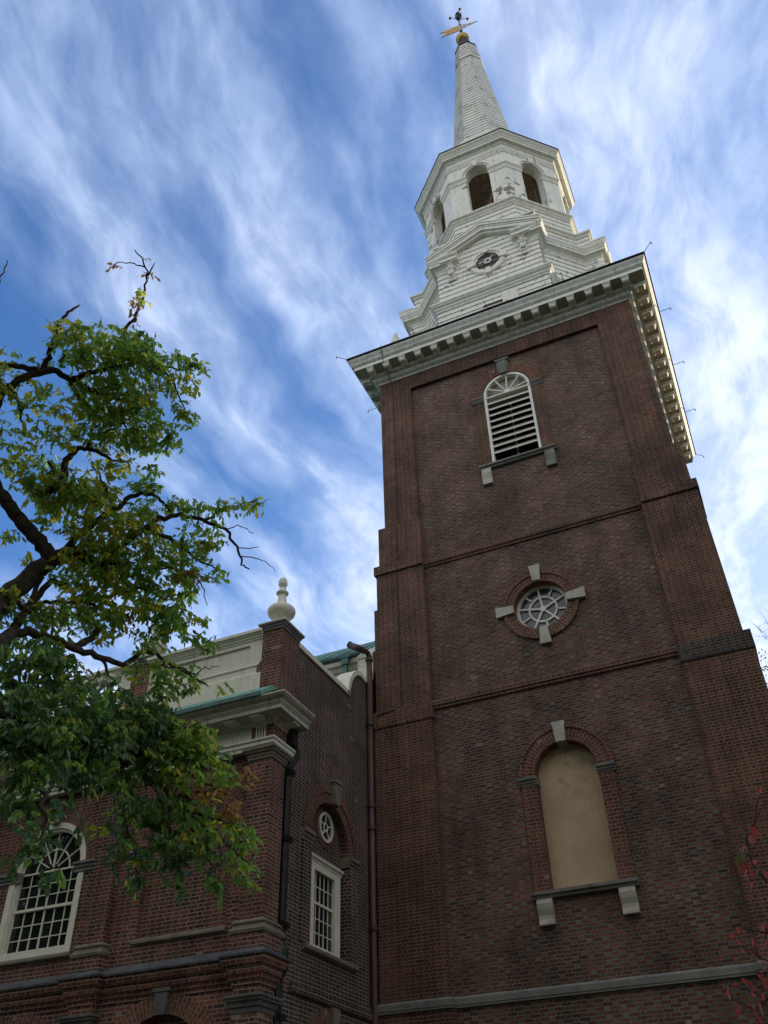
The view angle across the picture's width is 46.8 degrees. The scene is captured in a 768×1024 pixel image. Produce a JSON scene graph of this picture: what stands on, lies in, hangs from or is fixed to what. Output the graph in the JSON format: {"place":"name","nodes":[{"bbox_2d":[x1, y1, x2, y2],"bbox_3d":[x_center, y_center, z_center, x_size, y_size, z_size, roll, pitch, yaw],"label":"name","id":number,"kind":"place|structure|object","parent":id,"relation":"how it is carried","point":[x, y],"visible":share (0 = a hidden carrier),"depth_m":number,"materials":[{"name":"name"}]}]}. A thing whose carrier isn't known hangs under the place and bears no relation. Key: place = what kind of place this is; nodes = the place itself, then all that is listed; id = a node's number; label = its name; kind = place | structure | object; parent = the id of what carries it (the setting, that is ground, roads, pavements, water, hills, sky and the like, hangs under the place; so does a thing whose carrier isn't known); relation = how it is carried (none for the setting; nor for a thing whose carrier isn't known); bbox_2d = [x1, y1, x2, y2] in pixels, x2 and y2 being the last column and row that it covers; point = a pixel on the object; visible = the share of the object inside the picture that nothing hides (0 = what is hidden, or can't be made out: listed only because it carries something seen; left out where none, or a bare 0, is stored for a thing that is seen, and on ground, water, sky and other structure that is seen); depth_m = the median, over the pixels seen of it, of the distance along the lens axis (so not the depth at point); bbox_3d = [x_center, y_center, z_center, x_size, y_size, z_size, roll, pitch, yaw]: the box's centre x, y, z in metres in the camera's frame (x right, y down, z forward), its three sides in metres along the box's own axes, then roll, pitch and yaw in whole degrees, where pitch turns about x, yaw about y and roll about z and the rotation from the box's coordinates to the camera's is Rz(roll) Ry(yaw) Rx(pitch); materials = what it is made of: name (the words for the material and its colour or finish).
{"place":"outdoors","nodes":[
{"label":"outdoors","id":0,"kind":"place"},
{"bbox_2d":[0,0,767,715],"label":"sky","id":1,"kind":"structure","parent":0,"point":[272,161],"materials":[{"name":"blue"}]},
{"label":"ground","id":2,"kind":"structure","parent":0,"visible":0},
{"bbox_2d":[0,250,275,911],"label":"street tree","id":3,"kind":"object","parent":2,"relation":"on","point":[72,734],"visible":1,"depth_m":10.12,"materials":[{"name":"green plant"}]},
{"bbox_2d":[0,617,379,1023],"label":"church nave","id":4,"kind":"structure","parent":2,"relation":"on","point":[295,941],"depth_m":18.42,"materials":[{"name":"brick"}]},
{"bbox_2d":[0,822,85,961],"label":"arched window","id":5,"kind":"structure","parent":4,"relation":"in","point":[33,924],"depth_m":18.75,"materials":[{"name":"beige paint"}]},
{"bbox_2d":[141,620,167,654],"bbox_3d":[-5.726,3.136,22.244,0.670,1.412,0.670,-17,-41,18],"label":"urn finial","id":6,"kind":"object","parent":4,"relation":"on","point":[160,643],"visible":0.11,"depth_m":21.92,"materials":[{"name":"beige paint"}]},
{"bbox_2d":[267,577,295,620],"bbox_3d":[-2.431,2.145,21.149,0.670,1.412,0.670,-17,-41,18],"label":"urn finial","id":7,"kind":"object","parent":4,"relation":"on","point":[281,607],"visible":0.89,"depth_m":20.81,"materials":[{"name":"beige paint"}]},
{"bbox_2d":[319,812,332,842],"bbox_3d":[-1.345,7.172,20.165,0.100,0.676,0.676,-17,-41,18],"label":"oculus window","id":8,"kind":"structure","parent":4,"relation":"in","point":[325,822],"depth_m":20.17,"materials":[{"name":"beige paint"}]},
{"bbox_2d":[310,852,343,957],"bbox_3d":[-1.294,8.447,18.983,0.210,1.870,1.550,-17,-41,18],"label":"sash window","id":9,"kind":"structure","parent":4,"relation":"in","point":[325,877],"depth_m":19.09,"materials":[{"name":"beige paint"}]},
{"bbox_2d":[336,242,767,1023],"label":"church tower","id":10,"kind":"structure","parent":2,"relation":"on","point":[570,730],"depth_m":22.13,"materials":[{"name":"brick"}]},
{"bbox_2d":[391,333,398,342],"bbox_3d":[0.468,-6.060,33.647,0.440,2.247,0.440,-17,-41,18],"label":"urn finial","id":11,"kind":"object","parent":10,"relation":"on","point":[395,337],"visible":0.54,"depth_m":34.01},
{"bbox_2d":[399,36,611,335],"bbox_3d":[5.370,-16.575,44.733,8.870,32.200,8.870,-17,-41,18],"label":"wooden steeple","id":12,"kind":"object","parent":10,"relation":"on","point":[495,203],"visible":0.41,"depth_m":37.90,"materials":[{"name":"white wood"}]},
{"bbox_2d":[441,8,476,44],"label":"weather vane","id":13,"kind":"object","parent":12,"relation":"on","point":[458,18],"visible":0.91,"depth_m":56.18,"materials":[{"name":"gold metal"}]},
{"bbox_2d":[483,372,541,461],"bbox_3d":[4.281,-2.934,29.100,1.800,4.000,0.930,-17,-41,18],"label":"louvred window","id":14,"kind":"structure","parent":10,"relation":"in","point":[512,423],"depth_m":29.14,"materials":[{"name":"paint"}]},
{"bbox_2d":[517,585,566,627],"bbox_3d":[4.339,2.652,24.150,1.500,1.500,0.120,-17,-41,18],"label":"round window","id":15,"kind":"structure","parent":10,"relation":"in","point":[542,605],"depth_m":24.23,"materials":[{"name":"grey glass"}]},
{"bbox_2d":[596,258,606,267],"bbox_3d":[7.769,-8.255,31.222,0.440,2.247,0.440,-17,-41,18],"label":"urn finial","id":16,"kind":"object","parent":10,"relation":"on","point":[600,263],"visible":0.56,"depth_m":31.58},
{"bbox_2d":[722,786,767,1023],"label":"dogwood tree","id":17,"kind":"object","parent":2,"relation":"on","point":[737,859],"visible":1,"depth_m":6.72,"materials":[{"name":"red plant"}]},
{"bbox_2d":[750,610,767,683],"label":"autumn tree","id":18,"kind":"object","parent":2,"relation":"on","point":[762,649],"visible":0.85,"depth_m":32.98,"materials":[{"name":"green plant"}]}
]}

